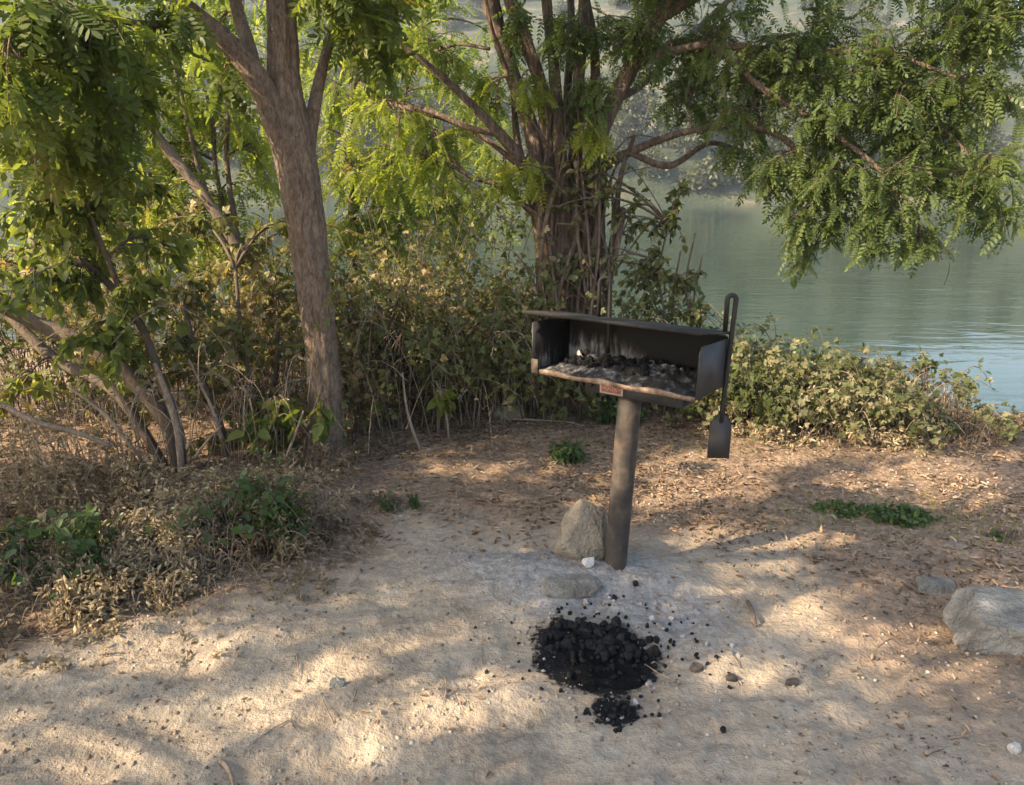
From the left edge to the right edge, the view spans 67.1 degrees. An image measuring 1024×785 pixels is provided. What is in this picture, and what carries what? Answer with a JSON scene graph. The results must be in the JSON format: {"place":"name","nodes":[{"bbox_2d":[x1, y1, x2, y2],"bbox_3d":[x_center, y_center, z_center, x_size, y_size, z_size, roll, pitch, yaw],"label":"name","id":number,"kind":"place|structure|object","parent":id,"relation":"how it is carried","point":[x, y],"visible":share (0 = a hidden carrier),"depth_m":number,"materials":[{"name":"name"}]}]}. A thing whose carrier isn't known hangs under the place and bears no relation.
{"place":"outdoors","nodes":[
{"label":"outdoors","id":0,"kind":"place"},
{"bbox_2d":[0,338,1023,784],"bbox_3d":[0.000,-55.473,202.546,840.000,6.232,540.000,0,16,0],"label":"ground","id":1,"kind":"structure","parent":0,"point":[564,742],"depth_m":2.56,"materials":[{"name":"soil"}]},
{"bbox_2d":[0,502,122,611],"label":"weed","id":2,"kind":"object","parent":1,"relation":"on","point":[83,539],"visible":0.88,"depth_m":2.84,"materials":[{"name":"green plant"}]},
{"bbox_2d":[0,21,192,320],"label":"sapling","id":3,"kind":"object","parent":1,"relation":"on","point":[34,243],"visible":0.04,"depth_m":5.32,"materials":[{"name":"green plant"}]},
{"bbox_2d":[0,56,218,474],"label":"elder shrub","id":4,"kind":"object","parent":1,"relation":"on","point":[64,225],"visible":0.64,"depth_m":3.67,"materials":[{"name":"green plant"}]},
{"bbox_2d":[66,385,141,460],"bbox_3d":[-1.943,0.154,3.681,0.292,0.395,0.060,-3,16,-10],"label":"dead branch","id":5,"kind":"object","parent":4,"relation":"on","point":[114,425],"visible":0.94,"depth_m":3.67,"materials":[{"name":"brown wood"}]},
{"bbox_2d":[1,0,302,297],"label":"sapling","id":6,"kind":"object","parent":1,"relation":"on","point":[189,151],"visible":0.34,"depth_m":5.42,"materials":[{"name":"green plant"}]},
{"bbox_2d":[152,363,185,480],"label":"dead branch","id":7,"kind":"object","parent":1,"relation":"on","point":[177,432],"visible":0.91,"depth_m":3.77,"materials":[{"name":"brown wood"}]},
{"bbox_2d":[0,455,360,618],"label":"straw stalks","id":8,"kind":"object","parent":1,"relation":"on","point":[165,563],"visible":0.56,"depth_m":2.84,"materials":[{"name":"brown plant"}]},
{"bbox_2d":[0,392,365,555],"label":"withered bramble","id":9,"kind":"object","parent":1,"relation":"on","point":[109,486],"visible":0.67,"depth_m":3.49,"materials":[{"name":"brown plant"}]},
{"bbox_2d":[0,306,367,494],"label":"dead canes","id":10,"kind":"object","parent":1,"relation":"on","point":[222,444],"visible":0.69,"depth_m":3.87,"materials":[{"name":"brown plant"}]},
{"bbox_2d":[0,401,112,447],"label":"dead branch","id":11,"kind":"object","parent":10,"relation":"on","point":[26,417],"visible":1,"depth_m":3.48,"materials":[{"name":"brown wood"}]},
{"bbox_2d":[188,359,222,439],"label":"dead branch","id":12,"kind":"object","parent":10,"relation":"on","point":[208,402],"visible":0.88,"depth_m":3.86,"materials":[{"name":"brown wood"}]},
{"bbox_2d":[0,462,384,672],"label":"withered bramble","id":13,"kind":"object","parent":1,"relation":"on","point":[121,571],"visible":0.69,"depth_m":2.89,"materials":[{"name":"brown plant"}]},
{"bbox_2d":[104,208,303,459],"bbox_3d":[-1.670,-0.255,4.386,1.077,1.528,1.080,0,16,0],"label":"thorn shrub","id":14,"kind":"object","parent":1,"relation":"on","point":[194,287],"visible":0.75,"depth_m":4.21,"materials":[{"name":"green plant"}]},
{"bbox_2d":[192,425,221,459],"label":"dead branch","id":15,"kind":"object","parent":1,"relation":"on","point":[205,443],"visible":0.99,"depth_m":3.80,"materials":[{"name":"brown wood"}]},
{"bbox_2d":[0,0,450,461],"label":"locust tree","id":16,"kind":"object","parent":1,"relation":"on","point":[85,55],"visible":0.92,"depth_m":3.40,"materials":[{"name":"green plant"}]},
{"bbox_2d":[0,197,451,429],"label":"bramble","id":17,"kind":"object","parent":1,"relation":"on","point":[200,329],"visible":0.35,"depth_m":4.70,"materials":[{"name":"green plant"}]},
{"bbox_2d":[52,49,256,287],"bbox_3d":[-2.385,-1.385,4.799,1.317,1.488,0.855,10,18,30],"label":"sapling","id":18,"kind":"object","parent":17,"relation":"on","point":[185,171],"visible":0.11,"depth_m":4.86,"materials":[{"name":"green plant"}]},
{"bbox_2d":[219,758,234,784],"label":"stick","id":19,"kind":"object","parent":1,"relation":"on","point":[224,763],"visible":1,"depth_m":2.00,"materials":[{"name":"brown wood"}]},
{"bbox_2d":[145,448,327,561],"bbox_3d":[-1.052,0.454,3.109,0.653,0.403,0.622,0,16,0],"label":"weed","id":20,"kind":"object","parent":1,"relation":"on","point":[250,490],"visible":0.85,"depth_m":3.04,"materials":[{"name":"green plant"}]},
{"bbox_2d":[225,376,338,466],"bbox_3d":[-1.150,0.170,3.925,0.548,0.507,0.260,0,16,0],"label":"sapling","id":21,"kind":"object","parent":1,"relation":"on","point":[321,428],"visible":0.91,"depth_m":3.88,"materials":[{"name":"green plant"}]},
{"bbox_2d":[285,411,303,458],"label":"dead branch","id":22,"kind":"object","parent":1,"relation":"on","point":[294,436],"visible":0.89,"depth_m":3.85,"materials":[{"name":"brown wood"}]},
{"bbox_2d":[329,677,345,687],"bbox_3d":[-0.536,0.894,2.369,0.052,0.036,0.038,-8,18,-28],"label":"pebble","id":23,"kind":"object","parent":1,"relation":"on","point":[336,682],"visible":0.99,"depth_m":2.36,"materials":[{"name":"stone"}]},
{"bbox_2d":[124,144,644,461],"bbox_3d":[-0.595,-0.693,5.018,3.111,1.698,3.452,0,16,0],"label":"bramble","id":24,"kind":"object","parent":1,"relation":"on","point":[434,327],"visible":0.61,"depth_m":4.62,"materials":[{"name":"green plant"}]},
{"bbox_2d":[241,0,532,295],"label":"sapling","id":25,"kind":"object","parent":1,"relation":"on","point":[440,194],"visible":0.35,"depth_m":6.33,"materials":[{"name":"green plant"}]},
{"bbox_2d":[348,489,425,513],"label":"weed","id":26,"kind":"object","parent":1,"relation":"on","point":[415,500],"visible":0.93,"depth_m":3.53,"materials":[{"name":"green plant"}]},
{"bbox_2d":[209,254,584,455],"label":"dead canes","id":27,"kind":"object","parent":1,"relation":"on","point":[461,385],"visible":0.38,"depth_m":4.59,"materials":[{"name":"brown plant"}]},
{"bbox_2d":[402,372,420,449],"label":"dead branch","id":28,"kind":"object","parent":1,"relation":"on","point":[411,426],"visible":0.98,"depth_m":4.32,"materials":[{"name":"brown wood"}]},
{"bbox_2d":[426,382,456,437],"bbox_3d":[-0.404,0.131,4.510,0.188,0.414,0.131,0,16,0],"label":"sapling","id":29,"kind":"object","parent":1,"relation":"on","point":[443,399],"visible":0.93,"depth_m":4.47,"materials":[{"name":"green plant"}]},
{"bbox_2d":[490,405,524,417],"bbox_3d":[-0.028,0.132,4.972,0.229,0.116,0.146,-3,16,-11],"label":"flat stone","id":30,"kind":"object","parent":1,"relation":"on","point":[496,414],"visible":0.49,"depth_m":4.92,"materials":[{"name":"grey stone"}]},
{"bbox_2d":[0,361,1023,784],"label":"fallen leaves","id":31,"kind":"object","parent":1,"relation":"on","point":[708,503],"visible":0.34,"depth_m":3.75,"materials":[{"name":"brown plant"}]},
{"bbox_2d":[1,403,1023,751],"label":"twig litter","id":32,"kind":"object","parent":1,"relation":"on","point":[633,541],"visible":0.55,"depth_m":3.59,"materials":[{"name":"brown wood"}]},
{"bbox_2d":[503,418,574,422],"bbox_3d":[0.169,0.175,4.880,0.456,0.018,0.017,2,16,6],"label":"stick","id":33,"kind":"object","parent":1,"relation":"on","point":[536,420],"visible":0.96,"depth_m":4.88,"materials":[{"name":"brown wood"}]},
{"bbox_2d":[547,435,591,465],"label":"weed","id":34,"kind":"object","parent":1,"relation":"on","point":[566,452],"visible":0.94,"depth_m":4.19,"materials":[{"name":"green plant"}]},
{"bbox_2d":[544,574,600,598],"bbox_3d":[0.222,0.722,2.878,0.218,0.061,0.126,-2,16,-6],"label":"flat stone","id":35,"kind":"object","parent":1,"relation":"on","point":[577,586],"visible":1,"depth_m":2.84,"materials":[{"name":"stone"}]},
{"bbox_2d":[553,499,606,561],"bbox_3d":[0.281,0.577,3.082,0.239,0.361,0.178,-5,16,-17],"label":"standing stone","id":36,"kind":"object","parent":1,"relation":"on","point":[582,534],"visible":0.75,"depth_m":3.01,"materials":[{"name":"beige stone"}]},
{"bbox_2d":[389,263,774,420],"bbox_3d":[0.544,-0.359,5.030,2.661,1.049,1.936,0,16,0],"label":"bramble","id":37,"kind":"object","parent":1,"relation":"on","point":[634,311],"visible":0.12,"depth_m":4.76,"materials":[{"name":"green plant"}]},
{"bbox_2d":[582,557,593,567],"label":"white stone","id":38,"kind":"object","parent":1,"relation":"on","point":[588,562],"visible":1,"depth_m":2.96,"materials":[{"name":"white stone"}]},
{"bbox_2d":[585,618,610,625],"bbox_3d":[0.299,0.789,2.655,0.101,0.021,0.026,0,16,0],"label":"flat stone","id":39,"kind":"object","parent":1,"relation":"on","point":[597,621],"visible":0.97,"depth_m":2.65,"materials":[{"name":"stone"}]},
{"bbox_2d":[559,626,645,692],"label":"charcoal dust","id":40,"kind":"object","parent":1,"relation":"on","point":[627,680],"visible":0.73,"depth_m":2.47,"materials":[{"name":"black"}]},
{"bbox_2d":[600,649,608,661],"bbox_3d":[0.299,0.854,2.507,0.032,0.043,0.032,9,-25,-21],"label":"charcoal lump","id":41,"kind":"object","parent":1,"relation":"on","point":[604,654],"visible":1,"depth_m":2.50,"materials":[{"name":"black"}]},
{"bbox_2d":[582,396,648,425],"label":"weed","id":42,"kind":"object","parent":1,"relation":"on","point":[606,413],"visible":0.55,"depth_m":4.84,"materials":[{"name":"green plant"}]},
{"bbox_2d":[522,310,729,570],"bbox_3d":[0.401,0.309,2.933,0.707,1.222,0.279,11,19,35],"label":"park grill","id":43,"kind":"object","parent":1,"relation":"on","point":[569,334],"visible":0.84,"depth_m":2.86,"materials":[{"name":"metal"}]},
{"bbox_2d":[597,275,611,353],"bbox_3d":[0.347,-0.293,2.913,0.054,0.297,0.015,0,16,0],"label":"grate hook","id":44,"kind":"object","parent":43,"relation":"attached to","point":[602,278],"visible":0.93,"depth_m":2.90,"materials":[{"name":"metal"}]},
{"bbox_2d":[538,354,695,396],"bbox_3d":[0.415,-0.087,2.811,0.634,0.057,0.235,11,19,35],"label":"ash","id":45,"kind":"object","parent":43,"relation":"in","point":[683,383],"visible":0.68,"depth_m":2.74},
{"bbox_2d":[707,293,738,457],"bbox_3d":[0.743,-0.052,2.704,0.078,0.596,0.017,0,16,0],"label":"ash scraper","id":46,"kind":"object","parent":43,"relation":"hanging from","point":[719,436],"visible":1,"depth_m":2.74,"materials":[{"name":"metal"}]},
{"bbox_2d":[331,0,1023,413],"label":"locust tree","id":47,"kind":"object","parent":1,"relation":"on","point":[897,86],"visible":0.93,"depth_m":4.39,"materials":[{"name":"green plant"}]},
{"bbox_2d":[531,152,709,413],"bbox_3d":[0.674,-0.627,4.861,1.146,1.704,0.467,0,16,0],"label":"ivy","id":48,"kind":"object","parent":47,"relation":"attached to","point":[656,273],"visible":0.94,"depth_m":4.72,"materials":[{"name":"green plant"}]},
{"bbox_2d":[340,426,1023,565],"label":"grass","id":49,"kind":"structure","parent":1,"relation":"on","point":[817,446],"depth_m":3.59,"materials":[{"name":"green plant"}]},
{"bbox_2d":[690,662,703,672],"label":"earth clod","id":50,"kind":"object","parent":1,"relation":"on","point":[696,667],"visible":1,"depth_m":2.46,"materials":[{"name":"soil"}]},
{"bbox_2d":[726,673,737,681],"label":"earth clod","id":51,"kind":"object","parent":1,"relation":"on","point":[731,677],"visible":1,"depth_m":2.41,"materials":[{"name":"soil"}]},
{"bbox_2d":[746,600,757,626],"bbox_3d":[0.859,0.789,2.756,0.016,0.017,0.173,1,16,5],"label":"stick","id":52,"kind":"object","parent":1,"relation":"on","point":[751,609],"visible":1,"depth_m":2.75,"materials":[{"name":"brown wood"}]},
{"bbox_2d":[785,677,798,685],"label":"earth clod","id":53,"kind":"object","parent":1,"relation":"on","point":[792,681],"visible":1,"depth_m":2.37,"materials":[{"name":"soil"}]},
{"bbox_2d":[640,437,1023,783],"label":"bark litter","id":54,"kind":"object","parent":1,"relation":"on","point":[860,728],"visible":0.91,"depth_m":3.14,"materials":[{"name":"brown wood"}]},
{"bbox_2d":[687,413,987,457],"bbox_3d":[1.876,0.222,4.533,1.668,0.213,0.466,5,16,16],"label":"withered bramble","id":55,"kind":"object","parent":1,"relation":"on","point":[891,436],"visible":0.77,"depth_m":4.44,"materials":[{"name":"brown plant"}]},
{"bbox_2d":[809,498,869,519],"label":"weed","id":56,"kind":"object","parent":1,"relation":"on","point":[849,513],"visible":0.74,"depth_m":3.60,"materials":[{"name":"green plant"}]},
{"bbox_2d":[663,309,1023,454],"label":"bramble","id":57,"kind":"object","parent":1,"relation":"on","point":[782,378],"visible":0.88,"depth_m":4.56,"materials":[{"name":"green plant"}]},
{"bbox_2d":[743,365,1003,447],"bbox_3d":[2.036,0.087,4.576,1.625,0.414,0.879,7,17,23],"label":"bramble","id":58,"kind":"object","parent":1,"relation":"on","point":[886,403],"visible":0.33,"depth_m":4.49,"materials":[{"name":"green plant"}]},
{"bbox_2d":[866,501,946,529],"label":"weed","id":59,"kind":"object","parent":1,"relation":"on","point":[911,521],"visible":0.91,"depth_m":3.49,"materials":[{"name":"green plant"}]},
{"bbox_2d":[923,746,943,755],"bbox_3d":[1.147,0.971,2.099,0.067,0.014,0.015,-7,17,-22],"label":"stick","id":60,"kind":"object","parent":1,"relation":"on","point":[929,751],"visible":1,"depth_m":2.09,"materials":[{"name":"brown wood"}]},
{"bbox_2d":[915,576,955,595],"bbox_3d":[1.612,0.740,2.943,0.148,0.065,0.098,2,16,6],"label":"flat stone","id":61,"kind":"object","parent":1,"relation":"on","point":[930,586],"visible":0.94,"depth_m":2.92,"materials":[{"name":"stone"}]},
{"bbox_2d":[941,542,971,549],"bbox_3d":[1.866,0.643,3.236,0.120,0.020,0.046,2,16,8],"label":"flat stone","id":62,"kind":"object","parent":1,"relation":"on","point":[955,545],"visible":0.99,"depth_m":3.23,"materials":[{"name":"grey stone"}]},
{"bbox_2d":[941,586,1023,655],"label":"boulder","id":63,"kind":"object","parent":1,"relation":"on","point":[987,620],"visible":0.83,"depth_m":2.59,"materials":[{"name":"stone"}]},
{"bbox_2d":[978,525,1023,544],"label":"weed","id":64,"kind":"object","parent":1,"relation":"on","point":[996,533],"visible":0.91,"depth_m":3.33,"materials":[{"name":"green plant"}]},
{"bbox_2d":[1007,742,1021,753],"bbox_3d":[1.371,0.970,2.106,0.032,0.030,0.028,0,16,0],"label":"pebble","id":65,"kind":"object","parent":1,"relation":"on","point":[1014,748],"visible":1,"depth_m":2.10,"materials":[{"name":"white stone"}]},
{"bbox_2d":[0,203,1023,413],"bbox_3d":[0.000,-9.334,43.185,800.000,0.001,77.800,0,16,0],"label":"water","id":66,"kind":"structure","parent":0,"point":[969,313],"depth_m":19.32,"materials":[{"name":"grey liquid"}]},
{"bbox_2d":[0,0,1023,202],"bbox_3d":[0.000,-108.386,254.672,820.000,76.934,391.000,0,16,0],"label":"hills","id":67,"kind":"structure","parent":0,"point":[660,188],"depth_m":106.00,"materials":[{"name":"green plant"}]},
{"bbox_2d":[210,100,241,167],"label":"tree","id":68,"kind":"object","parent":67,"relation":"on","point":[232,158],"visible":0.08,"depth_m":79.60,"materials":[{"name":"green plant"}]},
{"bbox_2d":[248,0,265,14],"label":"tree","id":69,"kind":"object","parent":67,"relation":"on","point":[261,4],"visible":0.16,"depth_m":128.83,"materials":[{"name":"green plant"}]},
{"bbox_2d":[253,25,266,68],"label":"tree","id":70,"kind":"object","parent":67,"relation":"on","point":[261,50],"visible":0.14,"depth_m":109.55,"materials":[{"name":"green plant"}]},
{"bbox_2d":[243,129,277,192],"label":"tree","id":71,"kind":"object","parent":67,"relation":"on","point":[249,179],"visible":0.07,"depth_m":77.92,"materials":[{"name":"green plant"}]},
{"bbox_2d":[307,66,345,130],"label":"tree","id":72,"kind":"object","parent":67,"relation":"on","point":[323,120],"visible":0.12,"depth_m":82.41,"materials":[{"name":"green plant"}]},
{"bbox_2d":[316,125,354,171],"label":"tree","id":73,"kind":"object","parent":67,"relation":"on","point":[334,148],"visible":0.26,"depth_m":79.51,"materials":[{"name":"green plant"}]},
{"bbox_2d":[341,105,379,163],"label":"tree","id":74,"kind":"object","parent":67,"relation":"on","point":[369,138],"visible":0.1,"depth_m":79.19,"materials":[{"name":"green plant"}]},
{"bbox_2d":[393,80,428,140],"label":"tree","id":75,"kind":"object","parent":67,"relation":"on","point":[412,99],"visible":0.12,"depth_m":81.60,"materials":[{"name":"green plant"}]},
{"bbox_2d":[410,90,445,132],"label":"tree","id":76,"kind":"object","parent":67,"relation":"on","point":[423,101],"visible":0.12,"depth_m":82.58,"materials":[{"name":"green plant"}]},
{"bbox_2d":[426,92,458,145],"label":"tree","id":77,"kind":"object","parent":67,"relation":"on","point":[445,109],"visible":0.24,"depth_m":80.19,"materials":[{"name":"green plant"}]},
{"bbox_2d":[436,0,467,30],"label":"tree","id":78,"kind":"object","parent":67,"relation":"on","point":[455,23],"visible":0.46,"depth_m":120.70,"materials":[{"name":"green plant"}]},
{"bbox_2d":[462,0,484,18],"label":"tree","id":79,"kind":"object","parent":67,"relation":"on","point":[478,4],"visible":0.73,"depth_m":125.25,"materials":[{"name":"grey plant"}]},
{"bbox_2d":[456,73,511,141],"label":"tree","id":80,"kind":"object","parent":67,"relation":"on","point":[491,137],"visible":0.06,"depth_m":81.60,"materials":[{"name":"green plant"}]},
{"bbox_2d":[495,113,525,148],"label":"tree","id":81,"kind":"object","parent":67,"relation":"on","point":[510,119],"visible":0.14,"depth_m":80.94,"materials":[{"name":"green plant"}]},
{"bbox_2d":[512,122,567,185],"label":"tree","id":82,"kind":"object","parent":67,"relation":"on","point":[525,150],"visible":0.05,"depth_m":78.07,"materials":[{"name":"green plant"}]},
{"bbox_2d":[552,0,566,12],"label":"tree","id":83,"kind":"object","parent":67,"relation":"on","point":[561,5],"visible":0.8,"depth_m":131.76,"materials":[{"name":"grey plant"}]},
{"bbox_2d":[603,61,621,98],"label":"tree","id":84,"kind":"object","parent":67,"relation":"on","point":[610,78],"visible":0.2,"depth_m":100.40,"materials":[{"name":"green plant"}]},
{"bbox_2d":[607,131,625,172],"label":"tree","id":85,"kind":"object","parent":67,"relation":"on","point":[614,143],"visible":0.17,"depth_m":79.34,"materials":[{"name":"green plant"}]},
{"bbox_2d":[608,0,635,8],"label":"tree","id":86,"kind":"object","parent":67,"relation":"on","point":[614,3],"visible":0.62,"depth_m":128.83,"materials":[{"name":"green plant"}]},
{"bbox_2d":[603,73,651,143],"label":"tree","id":87,"kind":"object","parent":67,"relation":"on","point":[625,117],"visible":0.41,"depth_m":81.12,"materials":[{"name":"green plant"}]},
{"bbox_2d":[613,67,665,144],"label":"tree","id":88,"kind":"object","parent":67,"relation":"on","point":[651,98],"visible":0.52,"depth_m":81.23,"materials":[{"name":"green plant"}]},
{"bbox_2d":[635,145,671,180],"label":"tree","id":89,"kind":"object","parent":67,"relation":"on","point":[653,152],"visible":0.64,"depth_m":79.22,"materials":[{"name":"green plant"}]},
{"bbox_2d":[649,118,684,142],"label":"tree","id":90,"kind":"object","parent":67,"relation":"on","point":[662,127],"visible":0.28,"depth_m":82.08,"materials":[{"name":"green plant"}]},
{"bbox_2d":[655,73,714,154],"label":"tree","id":91,"kind":"object","parent":67,"relation":"on","point":[690,140],"visible":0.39,"depth_m":80.29,"materials":[{"name":"green plant"}]},
{"bbox_2d":[676,12,701,34],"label":"tree","id":92,"kind":"object","parent":67,"relation":"on","point":[681,30],"visible":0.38,"depth_m":118.93,"materials":[{"name":"green plant"}]},
{"bbox_2d":[678,154,738,190],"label":"tree","id":93,"kind":"object","parent":67,"relation":"on","point":[699,173],"visible":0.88,"depth_m":78.00,"materials":[{"name":"green plant"}]},
{"bbox_2d":[719,164,747,186],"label":"tree","id":94,"kind":"object","parent":67,"relation":"on","point":[738,179],"visible":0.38,"depth_m":78.69,"materials":[{"name":"green plant"}]},
{"bbox_2d":[734,16,771,36],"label":"tree","id":95,"kind":"object","parent":67,"relation":"on","point":[750,33],"visible":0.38,"depth_m":121.83,"materials":[{"name":"green plant"}]},
{"bbox_2d":[748,122,792,157],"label":"tree","id":96,"kind":"object","parent":67,"relation":"on","point":[774,143],"visible":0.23,"depth_m":80.52,"materials":[{"name":"green plant"}]},
{"bbox_2d":[766,102,811,156],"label":"tree","id":97,"kind":"object","parent":67,"relation":"on","point":[791,133],"visible":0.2,"depth_m":80.14,"materials":[{"name":"green plant"}]},
{"bbox_2d":[797,0,822,9],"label":"tree","id":98,"kind":"object","parent":67,"relation":"on","point":[807,3],"visible":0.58,"depth_m":135.82,"materials":[{"name":"green plant"}]},
{"bbox_2d":[840,0,881,37],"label":"tree","id":99,"kind":"object","parent":67,"relation":"on","point":[855,11],"visible":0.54,"depth_m":124.71,"materials":[{"name":"green plant"}]},
{"bbox_2d":[854,10,904,57],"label":"tree","id":100,"kind":"object","parent":67,"relation":"on","point":[884,19],"visible":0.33,"depth_m":111.63,"materials":[{"name":"green plant"}]},
{"bbox_2d":[947,110,1002,152],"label":"tree","id":101,"kind":"object","parent":67,"relation":"on","point":[985,126],"visible":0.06,"depth_m":80.12,"materials":[{"name":"green plant"}]},
{"bbox_2d":[956,118,1002,180],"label":"tree","id":102,"kind":"object","parent":67,"relation":"on","point":[987,147],"visible":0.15,"depth_m":77.99,"materials":[{"name":"green plant"}]},
{"bbox_2d":[984,132,1011,155],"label":"tree","id":103,"kind":"object","parent":67,"relation":"on","point":[998,147],"visible":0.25,"depth_m":79.66,"materials":[{"name":"green plant"}]},
{"bbox_2d":[1003,70,1023,125],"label":"tree","id":104,"kind":"object","parent":67,"relation":"on","point":[1022,99],"visible":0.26,"depth_m":91.99,"materials":[{"name":"green plant"}]},
{"bbox_2d":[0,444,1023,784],"bbox_3d":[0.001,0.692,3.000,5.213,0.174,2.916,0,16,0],"label":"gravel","id":105,"kind":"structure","parent":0,"point":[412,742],"depth_m":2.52,"materials":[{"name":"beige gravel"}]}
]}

